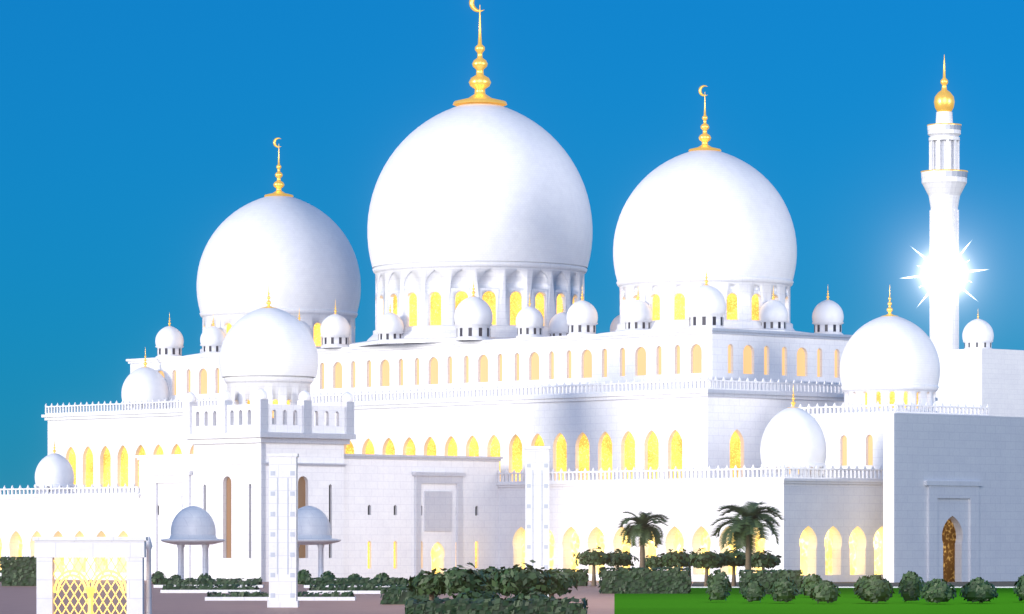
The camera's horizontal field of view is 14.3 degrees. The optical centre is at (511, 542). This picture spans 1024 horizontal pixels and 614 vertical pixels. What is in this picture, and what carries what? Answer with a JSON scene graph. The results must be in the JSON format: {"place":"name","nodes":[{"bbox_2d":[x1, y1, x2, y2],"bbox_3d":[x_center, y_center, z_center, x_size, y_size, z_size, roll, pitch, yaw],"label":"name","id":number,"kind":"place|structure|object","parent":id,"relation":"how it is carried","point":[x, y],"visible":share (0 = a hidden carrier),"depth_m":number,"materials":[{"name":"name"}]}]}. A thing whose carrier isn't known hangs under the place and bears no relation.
{"place":"outdoors","nodes":[
{"label":"outdoors","id":0,"kind":"place"},
{"bbox_2d":[0,579,692,613],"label":"plaza paving","id":1,"kind":"structure","parent":0,"point":[17,599],"depth_m":335.58,"materials":[{"name":"stone"}]},
{"bbox_2d":[0,556,35,585],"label":"hedge","id":2,"kind":"object","parent":1,"relation":"on","point":[19,571],"visible":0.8,"depth_m":470.04,"materials":[{"name":"green plant"}]},
{"bbox_2d":[32,537,147,613],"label":"gate frame","id":3,"kind":"object","parent":1,"relation":"on","point":[47,550],"visible":1,"depth_m":219.45,"materials":[{"name":"white stone"}]},
{"bbox_2d":[53,557,126,613],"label":"gate","id":4,"kind":"structure","parent":3,"relation":"in","point":[90,591],"depth_m":220.08,"materials":[{"name":"metal"}]},
{"bbox_2d":[146,536,151,613],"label":"slim post","id":5,"kind":"object","parent":1,"relation":"on","point":[148,582],"visible":1,"depth_m":221.89,"materials":[{"name":"metal"}]},
{"bbox_2d":[151,571,165,584],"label":"bush","id":6,"kind":"object","parent":1,"relation":"on","point":[157,574],"visible":0.71,"depth_m":469.55,"materials":[{"name":"green plant"}]},
{"bbox_2d":[170,574,182,580],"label":"bush","id":7,"kind":"object","parent":1,"relation":"on","point":[174,576],"visible":0.39,"depth_m":469.57,"materials":[{"name":"green plant"}]},
{"bbox_2d":[161,506,225,578],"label":"kiosk","id":8,"kind":"object","parent":1,"relation":"on","point":[192,525],"visible":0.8,"depth_m":498.09,"materials":[{"name":"stone"}]},
{"bbox_2d":[197,573,210,579],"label":"bush","id":9,"kind":"object","parent":1,"relation":"on","point":[205,576],"visible":0.46,"depth_m":479.67,"materials":[{"name":"green plant"}]},
{"bbox_2d":[155,577,261,584],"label":"hedge","id":10,"kind":"object","parent":1,"relation":"on","point":[202,581],"visible":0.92,"depth_m":452.31,"materials":[{"name":"green plant"}]},
{"bbox_2d":[162,583,258,589],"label":"hedge","id":11,"kind":"object","parent":1,"relation":"on","point":[205,586],"visible":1,"depth_m":405.31,"materials":[{"name":"green plant"}]},
{"bbox_2d":[194,443,343,581],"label":"wall","id":12,"kind":"structure","parent":1,"relation":"on","point":[210,493],"depth_m":526.18,"materials":[{"name":"stone"}]},
{"bbox_2d":[192,404,253,433],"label":"wall panels","id":13,"kind":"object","parent":12,"relation":"on","point":[240,418],"depth_m":524.34,"materials":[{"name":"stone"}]},
{"bbox_2d":[226,477,304,557],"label":"tall window panels","id":14,"kind":"object","parent":12,"relation":"attached to","point":[301,491],"visible":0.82,"depth_m":525.86,"materials":[{"name":"brown wood"}]},
{"bbox_2d":[224,375,313,424],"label":"dome base","id":15,"kind":"object","parent":12,"relation":"on","point":[281,389],"visible":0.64,"depth_m":525.29,"materials":[{"name":"stone"}]},
{"bbox_2d":[219,308,317,377],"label":"dome","id":16,"kind":"structure","parent":15,"relation":"on","point":[268,341],"depth_m":525.25,"materials":[{"name":"stone"}]},
{"bbox_2d":[154,585,396,600],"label":"curb","id":17,"kind":"structure","parent":1,"relation":"on","point":[267,598],"depth_m":398.00,"materials":[{"name":"concrete"}]},
{"bbox_2d":[207,591,354,596],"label":"curb","id":18,"kind":"structure","parent":1,"relation":"on","point":[300,594],"depth_m":352.33,"materials":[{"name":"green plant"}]},
{"bbox_2d":[267,453,298,607],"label":"pylon","id":19,"kind":"object","parent":1,"relation":"on","point":[283,584],"visible":1,"depth_m":314.95,"materials":[{"name":"stone"}]},
{"bbox_2d":[270,471,294,597],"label":"pillar decorations","id":20,"kind":"object","parent":19,"relation":"attached to","point":[272,534],"visible":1,"depth_m":314.93},
{"bbox_2d":[298,569,311,584],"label":"bush","id":21,"kind":"object","parent":1,"relation":"on","point":[303,574],"visible":0.65,"depth_m":469.31,"materials":[{"name":"green plant"}]},
{"bbox_2d":[139,458,498,579],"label":"wall","id":22,"kind":"structure","parent":1,"relation":"on","point":[381,488],"depth_m":538.19,"materials":[{"name":"white stone"}]},
{"bbox_2d":[298,506,340,576],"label":"kiosk","id":23,"kind":"object","parent":1,"relation":"on","point":[314,527],"visible":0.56,"depth_m":494.90,"materials":[{"name":"stone"}]},
{"bbox_2d":[320,571,334,579],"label":"bush","id":24,"kind":"object","parent":1,"relation":"on","point":[326,574],"visible":0.45,"depth_m":467.61,"materials":[{"name":"green plant"}]},
{"bbox_2d":[348,573,361,577],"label":"bush","id":25,"kind":"object","parent":1,"relation":"on","point":[353,575],"visible":0.29,"depth_m":464.65,"materials":[{"name":"green plant"}]},
{"bbox_2d":[305,577,407,584],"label":"hedge","id":26,"kind":"object","parent":1,"relation":"on","point":[354,580],"visible":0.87,"depth_m":450.31,"materials":[{"name":"green plant"}]},
{"bbox_2d":[309,583,408,590],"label":"hedge","id":27,"kind":"object","parent":1,"relation":"on","point":[345,587],"visible":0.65,"depth_m":398.34,"materials":[{"name":"green plant"}]},
{"bbox_2d":[374,572,389,578],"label":"bush","id":28,"kind":"object","parent":1,"relation":"on","point":[382,575],"visible":0.41,"depth_m":459.58,"materials":[{"name":"green plant"}]},
{"bbox_2d":[380,586,437,604],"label":"hedge","id":29,"kind":"object","parent":1,"relation":"on","point":[394,596],"visible":0.61,"depth_m":330.01,"materials":[{"name":"green plant"}]},
{"bbox_2d":[402,567,444,601],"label":"bush","id":30,"kind":"object","parent":1,"relation":"on","point":[420,584],"depth_m":299.06,"materials":[{"name":"green plant"}]},
{"bbox_2d":[428,562,493,595],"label":"bush","id":31,"kind":"object","parent":1,"relation":"on","point":[456,579],"depth_m":290.92,"materials":[{"name":"green plant"}]},
{"bbox_2d":[452,584,502,602],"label":"bush","id":32,"kind":"object","parent":1,"relation":"on","point":[476,593],"depth_m":271.24,"materials":[{"name":"green plant"}]},
{"bbox_2d":[476,566,505,593],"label":"bush","id":33,"kind":"object","parent":1,"relation":"on","point":[491,570],"depth_m":300.82,"materials":[{"name":"green plant"}]},
{"bbox_2d":[405,596,587,613],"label":"hedge","id":34,"kind":"object","parent":1,"relation":"on","point":[507,606],"visible":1,"depth_m":262.01,"materials":[{"name":"green plant"}]},
{"bbox_2d":[488,560,556,596],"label":"bush","id":35,"kind":"object","parent":1,"relation":"on","point":[515,579],"depth_m":288.94,"materials":[{"name":"green plant"}]},
{"bbox_2d":[503,587,554,601],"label":"bush","id":36,"kind":"object","parent":1,"relation":"on","point":[524,594],"depth_m":269.45,"materials":[{"name":"green plant"}]},
{"bbox_2d":[477,568,588,585],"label":"hedge","id":37,"kind":"object","parent":1,"relation":"on","point":[581,575],"visible":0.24,"depth_m":470.04,"materials":[{"name":"green plant"}]},
{"bbox_2d":[524,446,549,596],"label":"pylon","id":38,"kind":"object","parent":1,"relation":"on","point":[537,458],"visible":0.55,"depth_m":358.95,"materials":[{"name":"stone"}]},
{"bbox_2d":[527,464,547,568],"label":"pillar decorations","id":39,"kind":"object","parent":38,"relation":"attached to","point":[545,506],"visible":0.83,"depth_m":358.93},
{"bbox_2d":[541,567,579,597],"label":"bush","id":40,"kind":"object","parent":1,"relation":"on","point":[562,584],"depth_m":298.99,"materials":[{"name":"green plant"}]},
{"bbox_2d":[573,546,615,585],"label":"tree","id":41,"kind":"object","parent":1,"relation":"on","point":[586,557],"depth_m":469.11,"materials":[{"name":"green plant"}]},
{"bbox_2d":[604,549,638,570],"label":"tree","id":42,"kind":"object","parent":1,"relation":"on","point":[625,559],"depth_m":473.95,"materials":[{"name":"green plant"}]},
{"bbox_2d":[616,511,668,568],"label":"palm","id":43,"kind":"object","parent":1,"relation":"on","point":[632,531],"depth_m":454.12,"materials":[{"name":"green plant"}]},
{"bbox_2d":[645,555,659,570],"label":"tree","id":44,"kind":"object","parent":1,"relation":"on","point":[650,562],"depth_m":484.00,"materials":[{"name":"green plant"}]},
{"bbox_2d":[654,548,691,567],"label":"tree","id":45,"kind":"object","parent":1,"relation":"on","point":[678,559],"depth_m":468.88,"materials":[{"name":"green plant"}]},
{"bbox_2d":[0,124,983,581],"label":"trim","id":46,"kind":"structure","parent":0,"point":[436,510],"depth_m":538.05,"materials":[{"name":"stone"}]},
{"bbox_2d":[268,404,344,433],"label":"wall panels","id":47,"kind":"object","parent":46,"relation":"on","point":[288,426],"depth_m":524.03,"materials":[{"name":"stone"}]},
{"bbox_2d":[0,376,988,495],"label":"balustrades","id":48,"kind":"object","parent":46,"relation":"on","point":[122,406],"visible":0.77,"depth_m":542.58,"materials":[{"name":"stone"}]},
{"bbox_2d":[53,0,978,452],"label":"finials","id":49,"kind":"object","parent":46,"relation":"on","point":[479,82],"visible":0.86,"depth_m":599.43,"materials":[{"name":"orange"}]},
{"bbox_2d":[49,316,990,557],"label":"dark slots","id":50,"kind":"object","parent":46,"relation":"on","point":[588,329],"visible":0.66,"depth_m":565.60,"materials":[{"name":"grey"}]},
{"bbox_2d":[926,256,961,291],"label":"light","id":51,"kind":"object","parent":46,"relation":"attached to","point":[944,274],"visible":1,"depth_m":842.96,"materials":[{"name":"white"}]},
{"bbox_2d":[0,0,1023,494],"label":"sky","id":52,"kind":"structure","parent":0,"point":[131,130],"materials":[{"name":"blue"}]},
{"bbox_2d":[686,551,694,584],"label":"tree","id":53,"kind":"object","parent":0,"point":[690,574],"depth_m":479.88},
{"bbox_2d":[614,588,1023,613],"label":"lawn","id":54,"kind":"structure","parent":0,"point":[848,601],"depth_m":324.67,"materials":[{"name":"green plant"}]},
{"bbox_2d":[598,566,690,593],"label":"hedge","id":55,"kind":"object","parent":54,"relation":"on","point":[647,580],"visible":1,"depth_m":400.04,"materials":[{"name":"green plant"}]},
{"bbox_2d":[705,569,731,600],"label":"topiary","id":56,"kind":"object","parent":54,"relation":"on","point":[719,587],"visible":1,"depth_m":341.63,"materials":[{"name":"green plant"}]},
{"bbox_2d":[709,501,782,572],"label":"palm","id":57,"kind":"object","parent":54,"relation":"on","point":[751,513],"depth_m":438.86,"materials":[{"name":"green plant"}]},
{"bbox_2d":[742,580,765,601],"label":"bush","id":58,"kind":"object","parent":54,"relation":"on","point":[753,591],"visible":1,"depth_m":336.68,"materials":[{"name":"green plant"}]},
{"bbox_2d":[739,569,803,593],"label":"hedge","id":59,"kind":"object","parent":54,"relation":"on","point":[765,578],"visible":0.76,"depth_m":395.07,"materials":[{"name":"green plant"}]},
{"bbox_2d":[768,576,798,601],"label":"topiary","id":60,"kind":"object","parent":54,"relation":"on","point":[783,589],"visible":1,"depth_m":334.75,"materials":[{"name":"green plant"}]},
{"bbox_2d":[800,573,822,596],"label":"bush","id":61,"kind":"object","parent":54,"relation":"on","point":[808,581],"visible":0.68,"depth_m":369.61,"materials":[{"name":"green plant"}]},
{"bbox_2d":[810,580,840,603],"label":"topiary","id":62,"kind":"object","parent":54,"relation":"on","point":[825,591],"visible":1,"depth_m":332.42,"materials":[{"name":"green plant"}]},
{"bbox_2d":[853,575,869,594],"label":"bush","id":63,"kind":"object","parent":54,"relation":"on","point":[856,584],"visible":0.3,"depth_m":369.63,"materials":[{"name":"green plant"}]},
{"bbox_2d":[854,574,894,602],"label":"topiary","id":64,"kind":"object","parent":54,"relation":"on","point":[875,588],"visible":1,"depth_m":333.89,"materials":[{"name":"green plant"}]},
{"bbox_2d":[898,571,922,601],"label":"topiary","id":65,"kind":"object","parent":54,"relation":"on","point":[910,586],"visible":0.96,"depth_m":337.29,"materials":[{"name":"green plant"}]},
{"bbox_2d":[899,574,923,589],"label":"bush","id":66,"kind":"object","parent":54,"relation":"on","point":[921,578],"visible":0.13,"depth_m":375.26,"materials":[{"name":"green plant"}]},
{"bbox_2d":[919,578,956,602],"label":"topiary","id":67,"kind":"object","parent":54,"relation":"on","point":[937,590],"visible":1,"depth_m":330.64,"materials":[{"name":"green plant"}]},
{"bbox_2d":[959,579,997,602],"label":"topiary","id":68,"kind":"object","parent":54,"relation":"on","point":[977,591],"visible":1,"depth_m":333.19,"materials":[{"name":"green plant"}]},
{"bbox_2d":[969,577,987,584],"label":"bush","id":69,"kind":"object","parent":54,"relation":"on","point":[977,578],"visible":0.12,"depth_m":370.68,"materials":[{"name":"green plant"}]},
{"bbox_2d":[1013,574,1023,600],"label":"bush","id":70,"kind":"object","parent":54,"relation":"on","point":[1019,590],"visible":1,"depth_m":342.05,"materials":[{"name":"green plant"}]},
{"bbox_2d":[691,581,1016,586],"bbox_3d":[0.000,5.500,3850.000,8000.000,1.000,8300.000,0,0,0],"label":"ground","id":71,"kind":"structure","parent":0,"point":[896,584],"depth_m":487.86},
{"bbox_2d":[0,498,138,579],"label":"wall","id":72,"kind":"structure","parent":71,"relation":"on","point":[26,520],"depth_m":551.90,"materials":[{"name":"stone"}]},
{"bbox_2d":[34,484,74,493],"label":"dome drum","id":73,"kind":"object","parent":72,"relation":"on","point":[54,485],"visible":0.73,"depth_m":558.69,"materials":[{"name":"stone"}]},
{"bbox_2d":[35,453,73,483],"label":"dome","id":74,"kind":"structure","parent":73,"relation":"on","point":[54,468],"depth_m":559.00,"materials":[{"name":"stone"}]},
{"bbox_2d":[499,483,882,581],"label":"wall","id":75,"kind":"structure","parent":71,"relation":"on","point":[814,512],"depth_m":523.00,"materials":[{"name":"stone"}]},
{"bbox_2d":[0,530,880,574],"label":"arched windows","id":76,"kind":"structure","parent":75,"relation":"attached to","point":[705,542],"depth_m":526.22,"materials":[{"name":"yellow glass"}]},
{"bbox_2d":[48,396,843,493],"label":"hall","id":77,"kind":"structure","parent":75,"relation":"on","point":[705,427],"depth_m":559.70,"materials":[{"name":"stone"}]},
{"bbox_2d":[123,401,163,409],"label":"roof drum","id":78,"kind":"object","parent":77,"relation":"on","point":[145,405],"visible":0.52,"depth_m":626.61,"materials":[{"name":"stone"}]},
{"bbox_2d":[121,367,168,400],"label":"roof dome","id":79,"kind":"structure","parent":78,"relation":"on","point":[145,384],"depth_m":626.99,"materials":[{"name":"stone"}]},
{"bbox_2d":[130,333,848,407],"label":"tier","id":80,"kind":"object","parent":77,"relation":"on","point":[714,347],"visible":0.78,"depth_m":566.07,"materials":[{"name":"white stone"}]},
{"bbox_2d":[184,352,219,355],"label":"ledge","id":81,"kind":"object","parent":80,"relation":"on","point":[208,353],"depth_m":623.09,"materials":[{"name":"stone"}]},
{"bbox_2d":[199,308,357,352],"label":"drum","id":82,"kind":"object","parent":81,"relation":"on","point":[224,318],"visible":0.35,"depth_m":624.41,"materials":[{"name":"stone"}]},
{"bbox_2d":[197,195,360,311],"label":"dome","id":83,"kind":"structure","parent":82,"relation":"on","point":[291,252],"depth_m":624.04,"materials":[{"name":"stone"}]},
{"bbox_2d":[348,337,515,346],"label":"ledge","id":84,"kind":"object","parent":80,"relation":"on","point":[411,340],"depth_m":584.58,"materials":[{"name":"stone"}]},
{"bbox_2d":[362,261,586,346],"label":"drum","id":85,"kind":"object","parent":80,"relation":"on","point":[448,281],"visible":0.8,"depth_m":586.67,"materials":[{"name":"stone"}]},
{"bbox_2d":[367,102,591,267],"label":"dome","id":86,"kind":"structure","parent":85,"relation":"on","point":[479,181],"depth_m":587.40,"materials":[{"name":"stone"}]},
{"bbox_2d":[160,344,872,465],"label":"window panels","id":87,"kind":"object","parent":80,"relation":"attached to","point":[697,359],"visible":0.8,"depth_m":562.36,"materials":[{"name":"beige glass"}]},
{"bbox_2d":[598,328,807,333],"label":"ledge","id":88,"kind":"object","parent":87,"relation":"on","point":[634,330],"depth_m":554.90,"materials":[{"name":"stone"}]},
{"bbox_2d":[616,275,794,330],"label":"drum","id":89,"kind":"object","parent":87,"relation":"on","point":[668,289],"visible":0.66,"depth_m":556.03,"materials":[{"name":"stone"}]},
{"bbox_2d":[613,150,796,280],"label":"dome","id":90,"kind":"structure","parent":89,"relation":"on","point":[697,212],"depth_m":556.70,"materials":[{"name":"stone"}]},
{"bbox_2d":[155,312,992,357],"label":"cupola drums","id":91,"kind":"object","parent":80,"relation":"on","point":[475,327],"visible":0.53,"depth_m":571.98,"materials":[{"name":"white stone"}]},
{"bbox_2d":[155,285,993,401],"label":"small domes","id":92,"kind":"structure","parent":91,"relation":"on","point":[703,298],"depth_m":571.37,"materials":[{"name":"white stone"}]},
{"bbox_2d":[69,291,917,568],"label":"windows","id":93,"kind":"structure","parent":77,"relation":"attached to","point":[489,298],"depth_m":562.70,"materials":[{"name":"yellow glass"}]},
{"bbox_2d":[761,463,825,477],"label":"corner dome drum","id":94,"kind":"object","parent":75,"relation":"on","point":[795,465],"visible":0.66,"depth_m":515.25,"materials":[{"name":"stone"}]},
{"bbox_2d":[760,407,825,463],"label":"dome","id":95,"kind":"structure","parent":94,"relation":"on","point":[793,435],"depth_m":515.51,"materials":[{"name":"stone"}]},
{"bbox_2d":[817,419,882,478],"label":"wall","id":96,"kind":"structure","parent":75,"relation":"on","point":[857,433],"depth_m":532.67,"materials":[{"name":"white stone"}]},
{"bbox_2d":[686,548,729,586],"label":"tree","id":97,"kind":"object","parent":71,"relation":"on","point":[712,560],"depth_m":463.98,"materials":[{"name":"green plant"}]},
{"bbox_2d":[719,548,745,585],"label":"tree","id":98,"kind":"object","parent":71,"relation":"on","point":[733,560],"depth_m":467.05,"materials":[{"name":"green plant"}]},
{"bbox_2d":[742,550,781,569],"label":"tree","id":99,"kind":"object","parent":71,"relation":"on","point":[771,561],"depth_m":460.82,"materials":[{"name":"green plant"}]},
{"bbox_2d":[691,587,1013,587],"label":"lawn kerb","id":100,"kind":"structure","parent":71,"relation":"on","point":[854,587],"depth_m":452.00,"materials":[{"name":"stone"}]},
{"bbox_2d":[922,111,966,349],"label":"minaret","id":101,"kind":"object","parent":71,"relation":"on","point":[944,193],"visible":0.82,"depth_m":866.54,"materials":[{"name":"stone"}]},
{"bbox_2d":[883,413,1023,582],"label":"wall","id":102,"kind":"structure","parent":71,"relation":"on","point":[920,449],"depth_m":520.43,"materials":[{"name":"stone"}]},
{"bbox_2d":[942,519,955,581],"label":"door","id":103,"kind":"structure","parent":102,"relation":"attached to","point":[948,535],"depth_m":521.13,"materials":[{"name":"gold metal"}]},
{"bbox_2d":[841,384,938,412],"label":"dome drum","id":104,"kind":"object","parent":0,"point":[854,394],"visible":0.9,"depth_m":534.96,"materials":[{"name":"white stone"}]},
{"bbox_2d":[840,316,939,384],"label":"dome","id":105,"kind":"structure","parent":104,"relation":"on","point":[889,350],"depth_m":535.13,"materials":[{"name":"white stone"}]},
{"bbox_2d":[936,348,1023,416],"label":"wall","id":106,"kind":"structure","parent":0,"point":[993,379],"depth_m":826.58,"materials":[{"name":"stone"}]}
]}

